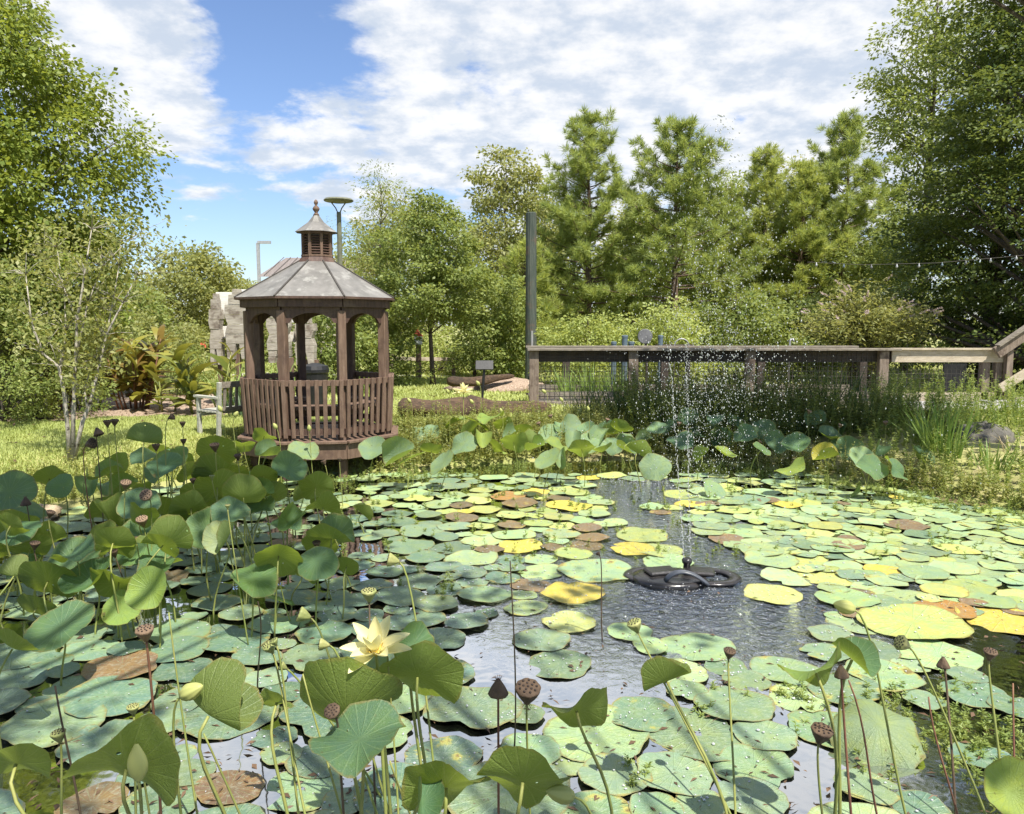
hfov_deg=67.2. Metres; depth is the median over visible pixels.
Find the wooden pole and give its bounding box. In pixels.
[525,212,536,379]
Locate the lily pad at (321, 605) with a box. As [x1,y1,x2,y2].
[304,600,334,611]
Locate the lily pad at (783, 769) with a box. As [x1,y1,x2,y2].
[713,743,793,789]
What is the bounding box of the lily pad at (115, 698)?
[62,675,157,717]
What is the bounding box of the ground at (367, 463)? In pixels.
[1,326,1023,512]
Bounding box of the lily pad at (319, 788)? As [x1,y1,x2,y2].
[266,766,340,811]
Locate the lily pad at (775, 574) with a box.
[760,567,813,585]
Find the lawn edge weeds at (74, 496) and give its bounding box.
[0,434,375,510]
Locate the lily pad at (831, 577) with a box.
[797,571,856,585]
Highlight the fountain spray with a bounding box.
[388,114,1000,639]
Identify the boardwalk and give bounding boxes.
[526,346,1023,404]
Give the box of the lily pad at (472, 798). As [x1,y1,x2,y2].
[447,761,569,813]
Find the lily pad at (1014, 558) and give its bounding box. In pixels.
[994,553,1023,562]
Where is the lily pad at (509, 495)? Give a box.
[490,491,527,499]
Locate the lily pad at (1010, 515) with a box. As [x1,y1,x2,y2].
[992,511,1023,519]
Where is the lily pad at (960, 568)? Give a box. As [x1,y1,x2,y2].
[927,560,980,574]
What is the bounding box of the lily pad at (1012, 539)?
[1003,536,1023,544]
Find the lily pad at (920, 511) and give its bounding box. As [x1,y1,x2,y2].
[896,506,934,515]
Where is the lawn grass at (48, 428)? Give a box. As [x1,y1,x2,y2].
[0,355,1023,509]
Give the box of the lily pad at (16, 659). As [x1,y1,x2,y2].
[0,643,55,669]
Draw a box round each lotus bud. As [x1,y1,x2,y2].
[172,682,202,813]
[218,405,225,437]
[233,411,237,462]
[273,423,281,481]
[307,425,312,472]
[407,398,412,452]
[470,399,475,451]
[542,389,547,450]
[546,784,591,813]
[833,600,906,813]
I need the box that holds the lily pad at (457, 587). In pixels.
[426,583,462,595]
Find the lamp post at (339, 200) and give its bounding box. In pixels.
[324,197,352,264]
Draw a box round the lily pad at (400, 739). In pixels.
[386,715,412,747]
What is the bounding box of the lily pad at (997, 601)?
[964,592,1016,608]
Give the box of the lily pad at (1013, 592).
[995,589,1023,597]
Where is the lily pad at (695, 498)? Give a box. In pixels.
[681,495,715,501]
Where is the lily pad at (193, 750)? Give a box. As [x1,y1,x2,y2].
[176,744,197,760]
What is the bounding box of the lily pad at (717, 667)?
[704,657,746,675]
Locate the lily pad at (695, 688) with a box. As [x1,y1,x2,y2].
[666,679,708,699]
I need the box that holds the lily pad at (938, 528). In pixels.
[924,525,962,535]
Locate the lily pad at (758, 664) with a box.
[749,656,818,685]
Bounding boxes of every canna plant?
[10,327,96,410]
[45,338,129,408]
[74,324,179,409]
[139,364,183,411]
[151,341,244,413]
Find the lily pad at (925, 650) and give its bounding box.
[900,639,983,670]
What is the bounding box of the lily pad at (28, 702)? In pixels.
[14,696,51,712]
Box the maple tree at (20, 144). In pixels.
[0,0,178,407]
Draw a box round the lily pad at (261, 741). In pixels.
[251,725,297,747]
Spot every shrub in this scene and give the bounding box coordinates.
[0,246,119,422]
[2,387,63,419]
[20,323,170,391]
[113,308,234,384]
[157,345,216,395]
[238,315,398,393]
[316,275,435,385]
[393,323,489,374]
[440,271,552,378]
[503,273,602,345]
[527,309,639,383]
[576,321,678,374]
[603,295,721,383]
[639,263,736,341]
[663,283,818,383]
[753,292,842,382]
[792,258,896,344]
[935,304,1023,388]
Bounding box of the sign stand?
[476,360,492,397]
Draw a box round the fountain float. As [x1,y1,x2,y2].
[623,557,741,590]
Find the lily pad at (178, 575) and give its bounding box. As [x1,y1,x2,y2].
[165,569,188,581]
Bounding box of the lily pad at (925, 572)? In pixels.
[898,565,949,578]
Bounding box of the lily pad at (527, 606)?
[503,600,547,615]
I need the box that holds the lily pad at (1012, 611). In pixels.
[1000,608,1023,614]
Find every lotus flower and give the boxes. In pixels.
[340,616,411,813]
[452,382,472,424]
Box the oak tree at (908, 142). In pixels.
[843,0,1023,362]
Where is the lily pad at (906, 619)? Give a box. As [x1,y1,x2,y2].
[856,603,973,638]
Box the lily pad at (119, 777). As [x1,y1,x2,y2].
[115,774,142,786]
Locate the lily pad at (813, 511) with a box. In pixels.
[800,505,836,514]
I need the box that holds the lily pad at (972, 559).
[949,554,996,566]
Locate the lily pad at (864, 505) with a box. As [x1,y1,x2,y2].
[842,501,879,508]
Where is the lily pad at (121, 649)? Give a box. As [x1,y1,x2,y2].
[106,640,145,655]
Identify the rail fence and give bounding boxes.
[391,352,518,375]
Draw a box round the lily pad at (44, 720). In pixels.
[0,697,106,747]
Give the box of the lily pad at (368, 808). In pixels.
[353,762,416,813]
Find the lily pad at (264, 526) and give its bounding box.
[233,522,275,533]
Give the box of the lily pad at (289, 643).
[275,638,296,648]
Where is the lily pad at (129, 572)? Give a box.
[107,569,136,576]
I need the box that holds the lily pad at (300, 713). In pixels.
[278,698,349,737]
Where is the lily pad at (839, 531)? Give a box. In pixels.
[834,529,855,535]
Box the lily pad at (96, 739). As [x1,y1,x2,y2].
[55,719,132,762]
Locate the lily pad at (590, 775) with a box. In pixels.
[578,753,652,795]
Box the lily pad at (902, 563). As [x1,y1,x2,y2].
[896,559,929,566]
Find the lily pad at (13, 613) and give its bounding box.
[4,602,61,619]
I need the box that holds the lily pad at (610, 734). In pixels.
[542,704,649,761]
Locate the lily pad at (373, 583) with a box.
[352,578,392,590]
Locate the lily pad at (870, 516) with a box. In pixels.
[852,514,887,518]
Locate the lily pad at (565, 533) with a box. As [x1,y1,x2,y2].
[542,529,580,537]
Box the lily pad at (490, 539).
[460,534,503,546]
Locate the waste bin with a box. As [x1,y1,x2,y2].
[306,363,328,404]
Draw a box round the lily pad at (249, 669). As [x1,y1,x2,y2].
[245,666,253,674]
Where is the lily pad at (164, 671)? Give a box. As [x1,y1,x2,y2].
[152,658,212,682]
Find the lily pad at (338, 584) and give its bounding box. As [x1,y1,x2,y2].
[320,576,360,589]
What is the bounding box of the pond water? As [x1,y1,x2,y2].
[0,459,1023,813]
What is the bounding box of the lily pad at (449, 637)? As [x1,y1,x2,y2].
[428,627,465,648]
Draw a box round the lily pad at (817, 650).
[799,643,849,661]
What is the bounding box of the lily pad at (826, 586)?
[817,582,850,593]
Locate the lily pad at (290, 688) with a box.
[262,681,299,700]
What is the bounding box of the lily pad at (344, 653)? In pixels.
[340,638,393,660]
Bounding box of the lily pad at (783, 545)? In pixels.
[767,541,798,550]
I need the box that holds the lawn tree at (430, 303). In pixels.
[359,187,506,384]
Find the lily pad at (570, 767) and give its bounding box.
[552,755,583,775]
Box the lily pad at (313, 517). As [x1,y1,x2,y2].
[306,514,334,520]
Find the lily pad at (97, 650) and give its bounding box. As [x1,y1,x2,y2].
[60,639,119,660]
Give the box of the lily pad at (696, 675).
[667,658,708,682]
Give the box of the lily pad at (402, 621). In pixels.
[389,608,446,630]
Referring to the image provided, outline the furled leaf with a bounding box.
[127,744,147,813]
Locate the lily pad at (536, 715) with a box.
[506,704,544,722]
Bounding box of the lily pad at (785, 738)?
[732,720,797,750]
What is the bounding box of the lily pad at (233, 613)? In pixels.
[218,604,263,619]
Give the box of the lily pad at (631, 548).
[610,542,655,554]
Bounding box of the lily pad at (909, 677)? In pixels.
[844,659,926,691]
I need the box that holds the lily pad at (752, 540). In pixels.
[740,538,772,543]
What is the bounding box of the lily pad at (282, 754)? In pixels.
[260,741,302,764]
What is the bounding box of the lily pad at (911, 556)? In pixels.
[896,551,930,561]
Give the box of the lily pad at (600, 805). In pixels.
[551,789,630,813]
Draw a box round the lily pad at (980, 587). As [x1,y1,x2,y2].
[943,578,997,594]
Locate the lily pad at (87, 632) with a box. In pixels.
[62,625,107,646]
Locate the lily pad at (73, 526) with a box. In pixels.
[47,521,96,532]
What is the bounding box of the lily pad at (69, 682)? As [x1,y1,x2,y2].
[42,674,87,696]
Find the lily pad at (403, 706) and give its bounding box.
[392,684,430,713]
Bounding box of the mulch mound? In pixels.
[443,377,542,391]
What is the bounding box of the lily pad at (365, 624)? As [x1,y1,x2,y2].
[350,617,391,634]
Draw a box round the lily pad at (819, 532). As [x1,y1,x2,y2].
[799,529,834,537]
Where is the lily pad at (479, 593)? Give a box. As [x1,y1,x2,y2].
[457,585,513,602]
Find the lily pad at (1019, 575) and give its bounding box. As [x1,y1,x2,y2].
[1005,572,1023,581]
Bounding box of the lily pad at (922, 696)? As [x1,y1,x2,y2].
[901,689,946,709]
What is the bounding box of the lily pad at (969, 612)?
[912,599,976,618]
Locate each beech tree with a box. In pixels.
[864,0,1023,367]
[869,0,1023,381]
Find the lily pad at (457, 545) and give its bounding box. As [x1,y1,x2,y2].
[428,541,474,553]
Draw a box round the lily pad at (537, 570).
[519,563,561,579]
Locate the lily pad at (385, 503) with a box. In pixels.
[365,499,395,506]
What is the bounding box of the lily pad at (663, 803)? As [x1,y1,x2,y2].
[629,792,684,813]
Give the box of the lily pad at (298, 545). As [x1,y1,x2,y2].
[291,542,304,549]
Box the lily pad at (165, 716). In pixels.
[142,708,185,732]
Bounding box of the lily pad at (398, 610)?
[383,605,409,614]
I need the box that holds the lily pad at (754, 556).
[744,550,799,567]
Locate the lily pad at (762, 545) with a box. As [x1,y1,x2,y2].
[739,542,784,556]
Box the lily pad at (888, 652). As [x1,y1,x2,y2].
[862,637,900,660]
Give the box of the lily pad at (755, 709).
[693,686,775,720]
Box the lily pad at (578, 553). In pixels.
[555,547,592,558]
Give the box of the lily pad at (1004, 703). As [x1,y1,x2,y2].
[986,692,1023,717]
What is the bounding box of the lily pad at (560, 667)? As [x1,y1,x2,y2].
[529,649,590,678]
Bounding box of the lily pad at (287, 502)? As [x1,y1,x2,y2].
[275,497,309,504]
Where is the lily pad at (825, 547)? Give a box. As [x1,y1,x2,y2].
[811,543,854,551]
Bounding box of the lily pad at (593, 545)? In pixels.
[570,540,602,549]
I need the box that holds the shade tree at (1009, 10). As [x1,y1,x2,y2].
[990,0,1023,21]
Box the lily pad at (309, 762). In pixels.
[284,745,334,778]
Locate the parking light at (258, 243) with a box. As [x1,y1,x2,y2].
[256,241,270,282]
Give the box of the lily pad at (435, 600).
[411,594,458,611]
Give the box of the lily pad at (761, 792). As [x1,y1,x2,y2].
[718,776,788,813]
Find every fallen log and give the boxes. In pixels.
[398,397,470,417]
[447,374,513,386]
[465,395,551,414]
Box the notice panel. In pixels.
[943,364,966,390]
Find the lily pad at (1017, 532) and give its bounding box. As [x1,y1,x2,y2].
[1001,528,1023,538]
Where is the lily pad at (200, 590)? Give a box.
[186,582,232,596]
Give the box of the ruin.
[208,289,318,403]
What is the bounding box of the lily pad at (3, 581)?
[0,576,10,584]
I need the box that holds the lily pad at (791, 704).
[769,684,825,712]
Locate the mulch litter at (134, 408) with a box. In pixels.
[0,393,214,419]
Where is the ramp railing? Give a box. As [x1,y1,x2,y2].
[993,325,1023,399]
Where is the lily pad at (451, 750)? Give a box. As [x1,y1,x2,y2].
[404,735,482,770]
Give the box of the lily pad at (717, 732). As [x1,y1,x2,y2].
[646,706,740,761]
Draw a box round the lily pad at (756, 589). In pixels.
[744,583,802,604]
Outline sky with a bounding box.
[0,0,1022,325]
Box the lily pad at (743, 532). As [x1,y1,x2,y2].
[723,527,762,537]
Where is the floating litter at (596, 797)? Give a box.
[0,485,1023,813]
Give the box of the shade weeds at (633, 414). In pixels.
[612,362,949,455]
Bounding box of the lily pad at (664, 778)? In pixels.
[637,751,712,795]
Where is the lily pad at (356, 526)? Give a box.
[351,520,362,528]
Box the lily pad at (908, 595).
[869,586,938,603]
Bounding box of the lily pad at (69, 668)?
[45,662,80,677]
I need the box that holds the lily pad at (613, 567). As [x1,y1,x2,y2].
[557,559,630,582]
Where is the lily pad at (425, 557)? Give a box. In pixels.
[405,550,444,562]
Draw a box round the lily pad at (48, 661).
[28,652,73,669]
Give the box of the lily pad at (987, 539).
[966,535,1006,543]
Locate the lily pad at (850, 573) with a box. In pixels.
[835,568,868,578]
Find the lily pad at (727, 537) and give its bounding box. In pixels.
[708,533,743,543]
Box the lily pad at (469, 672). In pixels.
[456,659,474,683]
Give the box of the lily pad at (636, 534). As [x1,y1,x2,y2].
[616,527,667,541]
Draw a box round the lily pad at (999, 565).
[978,561,1017,570]
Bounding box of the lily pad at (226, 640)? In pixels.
[202,628,269,652]
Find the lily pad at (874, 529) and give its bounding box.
[855,525,892,534]
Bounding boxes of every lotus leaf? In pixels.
[0,470,37,555]
[0,509,39,532]
[0,512,29,615]
[0,521,52,602]
[0,534,52,621]
[0,543,22,591]
[0,544,42,596]
[0,554,28,595]
[0,628,44,749]
[0,743,50,813]
[6,552,41,595]
[14,501,47,518]
[16,593,56,619]
[17,561,77,611]
[23,600,94,685]
[33,465,64,521]
[33,521,66,595]
[45,473,73,539]
[47,536,100,600]
[50,533,94,599]
[57,555,109,634]
[61,713,180,813]
[71,549,106,599]
[74,475,97,526]
[82,461,106,525]
[83,495,114,519]
[89,520,115,555]
[89,567,132,637]
[93,492,130,525]
[94,458,124,494]
[95,526,135,641]
[95,542,135,628]
[97,481,108,495]
[101,589,140,636]
[102,452,128,495]
[109,472,137,495]
[115,519,171,565]
[116,487,161,518]
[124,565,166,647]
[126,422,162,487]
[130,447,155,482]
[130,502,159,533]
[131,481,151,491]
[132,534,178,631]
[135,514,193,633]
[137,555,182,621]
[144,449,170,496]
[146,452,182,547]
[147,444,177,489]
[158,495,188,519]
[167,449,187,497]
[168,489,220,572]
[170,446,188,484]
[172,452,193,492]
[176,461,194,482]
[180,482,221,561]
[185,513,194,570]
[186,506,211,600]
[190,657,263,813]
[191,453,248,477]
[192,468,235,572]
[196,435,237,462]
[202,520,234,620]
[210,496,254,601]
[211,503,243,564]
[222,473,266,590]
[230,563,278,636]
[232,471,255,554]
[234,441,255,469]
[245,495,274,550]
[250,465,277,545]
[251,481,286,556]
[252,428,276,464]
[254,438,280,463]
[254,544,302,637]
[257,476,283,544]
[260,688,295,813]
[267,517,301,530]
[267,595,294,622]
[271,450,307,538]
[277,502,306,584]
[286,567,316,606]
[287,441,318,473]
[293,485,303,534]
[298,471,333,523]
[298,546,339,626]
[300,656,402,813]
[301,535,350,587]
[303,490,346,589]
[306,513,354,604]
[308,699,405,813]
[310,497,329,514]
[336,539,348,543]
[338,556,358,618]
[353,503,372,533]
[358,436,384,484]
[365,654,392,813]
[375,640,463,763]
[381,436,414,490]
[394,621,434,764]
[398,451,425,484]
[401,760,490,813]
[408,427,431,447]
[413,776,444,813]
[420,443,441,460]
[424,424,439,442]
[430,449,453,488]
[445,416,468,430]
[451,431,476,471]
[461,420,480,455]
[465,416,488,444]
[476,410,503,453]
[476,429,492,470]
[477,745,572,813]
[489,439,507,462]
[493,417,511,440]
[500,432,527,472]
[502,422,521,451]
[514,424,532,431]
[524,434,544,477]
[525,429,536,460]
[534,447,559,497]
[538,423,562,442]
[541,687,612,813]
[545,436,567,450]
[554,421,564,432]
[556,447,565,481]
[560,413,580,440]
[564,429,580,470]
[566,439,596,486]
[576,421,594,456]
[581,430,606,467]
[589,425,608,464]
[591,442,611,475]
[598,419,621,434]
[605,437,624,464]
[607,418,633,458]
[615,433,633,460]
[616,436,635,469]
[625,439,651,492]
[635,428,653,455]
[639,453,671,499]
[641,656,727,813]
[646,421,667,452]
[662,418,676,449]
[666,430,693,466]
[677,407,698,424]
[689,425,704,439]
[692,444,708,478]
[700,422,716,431]
[704,479,725,496]
[706,414,724,459]
[710,427,734,452]
[715,446,737,474]
[727,412,744,443]
[727,420,742,460]
[733,423,757,470]
[750,441,770,487]
[752,419,775,441]
[763,429,786,468]
[772,419,790,432]
[774,456,804,495]
[777,642,841,813]
[780,431,810,477]
[789,418,811,436]
[804,409,826,433]
[811,442,839,489]
[819,425,841,440]
[829,699,925,768]
[830,435,840,461]
[832,636,880,813]
[835,421,846,434]
[835,435,864,460]
[848,484,859,497]
[849,446,873,485]
[856,454,888,498]
[874,438,890,456]
[885,456,908,499]
[912,445,935,464]
[984,755,1023,813]
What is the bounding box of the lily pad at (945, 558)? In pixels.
[928,555,955,561]
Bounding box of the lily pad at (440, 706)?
[423,686,522,728]
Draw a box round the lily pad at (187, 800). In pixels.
[118,785,196,813]
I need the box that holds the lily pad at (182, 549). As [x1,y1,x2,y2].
[179,547,198,551]
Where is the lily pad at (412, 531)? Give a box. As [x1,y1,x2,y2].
[399,524,443,536]
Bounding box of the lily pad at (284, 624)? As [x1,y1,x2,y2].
[247,614,298,633]
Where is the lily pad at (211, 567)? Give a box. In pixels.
[185,561,224,573]
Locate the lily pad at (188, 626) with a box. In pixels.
[150,618,211,643]
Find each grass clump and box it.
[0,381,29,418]
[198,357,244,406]
[210,381,242,417]
[230,360,295,389]
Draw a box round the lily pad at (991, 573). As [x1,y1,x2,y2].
[978,567,1018,579]
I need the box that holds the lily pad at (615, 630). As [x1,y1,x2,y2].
[607,622,652,640]
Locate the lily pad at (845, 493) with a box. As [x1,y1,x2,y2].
[831,491,869,497]
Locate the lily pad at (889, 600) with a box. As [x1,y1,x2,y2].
[868,594,903,606]
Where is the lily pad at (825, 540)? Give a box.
[806,536,849,545]
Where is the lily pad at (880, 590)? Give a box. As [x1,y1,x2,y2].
[850,582,885,594]
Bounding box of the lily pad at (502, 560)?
[497,555,524,564]
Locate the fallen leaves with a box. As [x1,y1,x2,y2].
[0,392,584,489]
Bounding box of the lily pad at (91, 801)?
[54,781,128,813]
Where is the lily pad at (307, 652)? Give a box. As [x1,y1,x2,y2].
[276,643,342,670]
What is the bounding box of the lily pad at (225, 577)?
[205,569,232,581]
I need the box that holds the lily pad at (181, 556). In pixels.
[169,554,188,558]
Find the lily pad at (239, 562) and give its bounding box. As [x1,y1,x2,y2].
[228,553,254,566]
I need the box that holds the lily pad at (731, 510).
[715,506,751,513]
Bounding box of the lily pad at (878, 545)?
[852,541,899,554]
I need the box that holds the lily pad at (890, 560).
[860,556,901,568]
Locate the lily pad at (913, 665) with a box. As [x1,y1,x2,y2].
[890,658,930,671]
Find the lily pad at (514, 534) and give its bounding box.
[492,529,535,538]
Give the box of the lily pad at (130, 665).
[81,650,157,680]
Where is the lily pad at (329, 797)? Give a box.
[321,787,367,813]
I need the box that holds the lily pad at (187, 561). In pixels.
[172,557,204,565]
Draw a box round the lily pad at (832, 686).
[807,673,880,703]
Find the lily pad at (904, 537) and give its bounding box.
[885,533,929,542]
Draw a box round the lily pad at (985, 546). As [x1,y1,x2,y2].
[960,541,1009,551]
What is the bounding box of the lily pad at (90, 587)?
[74,585,94,595]
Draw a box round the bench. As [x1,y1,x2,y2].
[193,378,293,435]
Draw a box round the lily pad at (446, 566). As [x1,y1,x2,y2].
[424,561,462,571]
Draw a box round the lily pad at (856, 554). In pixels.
[842,549,879,558]
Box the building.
[259,257,369,354]
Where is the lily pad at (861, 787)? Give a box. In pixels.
[833,768,900,805]
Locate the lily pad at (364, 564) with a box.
[353,559,374,569]
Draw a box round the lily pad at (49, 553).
[43,548,53,556]
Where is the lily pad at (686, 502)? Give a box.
[674,500,704,506]
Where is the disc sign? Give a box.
[638,329,652,382]
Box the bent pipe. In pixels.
[788,338,794,383]
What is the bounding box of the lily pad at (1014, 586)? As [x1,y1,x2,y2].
[1006,584,1023,589]
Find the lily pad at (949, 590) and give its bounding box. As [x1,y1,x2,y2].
[919,583,968,597]
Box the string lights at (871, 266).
[812,255,1021,268]
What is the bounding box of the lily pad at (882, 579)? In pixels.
[865,574,908,585]
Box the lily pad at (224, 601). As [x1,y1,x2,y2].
[191,594,242,610]
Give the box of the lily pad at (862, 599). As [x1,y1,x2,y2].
[814,588,881,607]
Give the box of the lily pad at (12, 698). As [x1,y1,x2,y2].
[0,687,31,714]
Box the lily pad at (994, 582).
[956,574,1001,586]
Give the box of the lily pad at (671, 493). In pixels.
[664,489,697,498]
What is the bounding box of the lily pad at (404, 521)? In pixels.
[378,516,416,525]
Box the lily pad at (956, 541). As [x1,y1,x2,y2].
[934,537,971,546]
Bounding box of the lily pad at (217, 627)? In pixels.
[210,624,238,633]
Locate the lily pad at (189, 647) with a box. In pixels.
[151,636,209,662]
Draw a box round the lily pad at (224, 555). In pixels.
[194,549,246,563]
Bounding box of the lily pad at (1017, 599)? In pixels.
[1005,595,1023,602]
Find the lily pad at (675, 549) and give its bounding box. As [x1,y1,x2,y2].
[639,543,682,556]
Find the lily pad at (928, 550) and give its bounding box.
[900,544,952,555]
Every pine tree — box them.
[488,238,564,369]
[519,105,669,367]
[592,207,684,345]
[593,113,776,320]
[662,195,756,344]
[697,141,831,344]
[736,154,862,343]
[762,106,908,364]
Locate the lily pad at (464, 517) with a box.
[445,512,478,521]
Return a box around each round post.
[611,341,616,383]
[621,335,627,379]
[657,335,662,383]
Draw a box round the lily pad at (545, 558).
[524,554,557,563]
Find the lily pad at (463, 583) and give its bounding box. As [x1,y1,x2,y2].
[453,577,488,587]
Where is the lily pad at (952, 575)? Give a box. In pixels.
[947,573,956,578]
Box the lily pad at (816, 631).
[807,624,853,641]
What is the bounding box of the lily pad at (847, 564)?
[822,560,863,569]
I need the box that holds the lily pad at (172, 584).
[166,580,180,589]
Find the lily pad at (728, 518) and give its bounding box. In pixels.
[705,513,739,521]
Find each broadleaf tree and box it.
[328,184,463,361]
[445,143,569,362]
[487,177,606,344]
[582,188,681,318]
[664,170,778,342]
[747,149,869,344]
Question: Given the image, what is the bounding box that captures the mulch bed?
[0,391,238,421]
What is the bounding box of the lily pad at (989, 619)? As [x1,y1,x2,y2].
[955,605,1023,634]
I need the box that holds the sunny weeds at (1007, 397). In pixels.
[856,369,1023,500]
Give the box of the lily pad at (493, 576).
[485,571,519,583]
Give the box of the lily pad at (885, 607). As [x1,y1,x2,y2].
[860,604,894,612]
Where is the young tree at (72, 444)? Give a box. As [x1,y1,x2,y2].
[0,184,194,460]
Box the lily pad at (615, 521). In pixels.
[592,518,627,526]
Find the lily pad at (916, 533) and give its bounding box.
[903,529,938,538]
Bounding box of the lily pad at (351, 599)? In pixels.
[330,593,377,606]
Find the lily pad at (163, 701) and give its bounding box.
[150,687,197,711]
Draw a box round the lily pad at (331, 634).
[294,620,352,644]
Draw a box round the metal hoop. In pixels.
[673,338,688,379]
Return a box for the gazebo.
[234,199,397,479]
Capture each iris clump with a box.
[545,364,593,391]
[571,363,617,391]
[592,368,627,391]
[884,448,938,467]
[891,398,965,446]
[901,393,983,460]
[950,397,999,423]
[954,460,1016,483]
[966,427,1023,454]
[969,437,1021,474]
[988,399,1023,426]
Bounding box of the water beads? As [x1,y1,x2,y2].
[26,509,1022,813]
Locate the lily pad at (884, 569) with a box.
[863,564,903,574]
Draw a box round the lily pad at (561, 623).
[541,610,595,632]
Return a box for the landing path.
[898,401,1021,410]
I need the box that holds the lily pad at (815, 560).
[792,555,830,567]
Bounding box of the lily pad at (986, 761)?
[947,741,1010,767]
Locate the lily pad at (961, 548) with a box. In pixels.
[932,543,981,553]
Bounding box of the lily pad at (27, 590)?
[3,583,52,595]
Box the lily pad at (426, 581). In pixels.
[396,573,443,588]
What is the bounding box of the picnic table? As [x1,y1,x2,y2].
[655,344,694,383]
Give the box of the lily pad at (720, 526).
[692,521,730,529]
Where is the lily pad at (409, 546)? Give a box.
[384,539,434,553]
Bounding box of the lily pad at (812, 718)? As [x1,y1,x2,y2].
[787,710,842,747]
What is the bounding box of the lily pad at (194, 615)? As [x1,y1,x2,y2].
[181,612,207,619]
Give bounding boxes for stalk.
[54,686,81,813]
[143,782,150,813]
[168,612,197,813]
[203,733,240,813]
[225,504,248,644]
[257,601,261,687]
[302,674,341,813]
[387,656,398,813]
[389,761,410,813]
[510,561,515,745]
[848,680,877,813]
[928,697,958,813]
[1012,683,1014,756]
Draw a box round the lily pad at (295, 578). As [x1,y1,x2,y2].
[290,574,330,581]
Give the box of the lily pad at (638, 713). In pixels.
[612,696,675,731]
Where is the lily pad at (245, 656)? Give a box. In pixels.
[231,646,282,664]
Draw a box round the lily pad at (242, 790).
[194,770,264,804]
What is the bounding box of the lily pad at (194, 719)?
[175,705,278,739]
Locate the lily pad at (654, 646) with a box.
[632,636,667,653]
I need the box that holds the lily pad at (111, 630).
[97,621,137,633]
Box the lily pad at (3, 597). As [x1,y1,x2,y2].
[0,594,13,602]
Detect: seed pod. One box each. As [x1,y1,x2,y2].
[20,496,31,520]
[29,540,46,599]
[46,510,67,600]
[50,728,65,813]
[83,437,97,528]
[93,427,104,556]
[103,420,112,495]
[108,549,138,622]
[111,419,120,491]
[120,479,130,576]
[126,702,138,813]
[135,536,148,622]
[135,624,161,813]
[136,515,163,621]
[139,489,154,611]
[152,443,161,515]
[165,413,174,497]
[179,421,187,550]
[180,439,191,556]
[189,478,201,574]
[209,442,220,560]
[209,475,233,570]
[234,453,249,558]
[262,640,305,813]
[269,637,299,813]
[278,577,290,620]
[278,661,381,797]
[296,607,377,813]
[312,540,331,599]
[318,638,388,813]
[324,703,344,813]
[337,458,342,505]
[361,587,376,813]
[386,553,433,760]
[488,675,508,813]
[515,678,540,813]
[596,551,602,640]
[627,618,730,813]
[677,422,680,463]
[724,647,736,813]
[756,439,762,470]
[811,722,833,813]
[834,662,851,813]
[883,421,887,440]
[893,635,986,813]
[936,656,956,813]
[983,647,1000,758]
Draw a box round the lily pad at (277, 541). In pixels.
[268,537,301,545]
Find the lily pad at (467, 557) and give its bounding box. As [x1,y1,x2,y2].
[443,550,497,564]
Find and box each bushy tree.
[44,268,206,371]
[123,240,266,367]
[195,276,294,361]
[819,195,985,371]
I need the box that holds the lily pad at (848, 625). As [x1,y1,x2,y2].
[825,613,876,634]
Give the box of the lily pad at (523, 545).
[498,538,542,552]
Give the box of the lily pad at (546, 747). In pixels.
[500,732,561,763]
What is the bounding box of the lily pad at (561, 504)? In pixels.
[546,500,592,510]
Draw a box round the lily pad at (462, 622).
[444,612,488,628]
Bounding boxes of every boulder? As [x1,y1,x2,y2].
[39,503,62,518]
[952,420,1015,443]
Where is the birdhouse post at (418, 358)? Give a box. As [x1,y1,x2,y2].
[414,330,422,377]
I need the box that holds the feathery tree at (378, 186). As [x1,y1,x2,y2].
[326,159,442,338]
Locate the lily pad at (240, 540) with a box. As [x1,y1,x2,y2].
[223,535,254,545]
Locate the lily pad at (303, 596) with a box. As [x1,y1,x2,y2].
[265,588,325,604]
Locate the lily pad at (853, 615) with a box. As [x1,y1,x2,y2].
[839,609,859,617]
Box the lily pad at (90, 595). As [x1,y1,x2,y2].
[84,588,108,601]
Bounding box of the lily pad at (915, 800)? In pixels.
[876,790,951,813]
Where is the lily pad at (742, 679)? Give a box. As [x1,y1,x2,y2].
[721,669,771,690]
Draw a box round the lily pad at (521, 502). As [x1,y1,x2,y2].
[502,497,537,507]
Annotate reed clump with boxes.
[546,375,618,415]
[579,367,649,417]
[592,369,670,421]
[617,373,700,424]
[645,402,718,445]
[655,366,734,421]
[682,371,759,426]
[695,396,788,431]
[718,360,801,417]
[749,368,831,415]
[758,361,862,417]
[762,385,831,432]
[789,362,884,417]
[812,364,916,419]
[823,381,892,432]
[842,379,924,421]
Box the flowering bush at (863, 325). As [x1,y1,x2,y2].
[789,272,944,390]
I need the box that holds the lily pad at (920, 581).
[915,574,951,583]
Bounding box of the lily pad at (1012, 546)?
[997,542,1023,550]
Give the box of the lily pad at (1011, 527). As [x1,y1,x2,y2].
[1003,524,1023,528]
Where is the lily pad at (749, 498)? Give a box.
[730,495,770,504]
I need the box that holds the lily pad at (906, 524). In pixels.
[883,519,930,529]
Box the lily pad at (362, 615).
[353,608,383,620]
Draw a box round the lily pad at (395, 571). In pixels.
[365,565,402,576]
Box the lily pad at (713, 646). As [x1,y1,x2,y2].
[660,633,735,660]
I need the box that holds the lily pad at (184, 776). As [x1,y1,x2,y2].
[179,758,215,785]
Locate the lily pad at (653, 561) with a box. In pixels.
[643,553,693,567]
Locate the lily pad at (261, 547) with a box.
[241,544,270,554]
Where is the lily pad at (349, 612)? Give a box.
[317,606,357,621]
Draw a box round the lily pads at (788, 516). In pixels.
[0,472,1023,813]
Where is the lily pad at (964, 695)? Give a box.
[940,679,1006,707]
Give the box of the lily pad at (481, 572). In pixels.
[453,565,486,577]
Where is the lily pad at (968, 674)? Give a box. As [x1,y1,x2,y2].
[946,666,988,682]

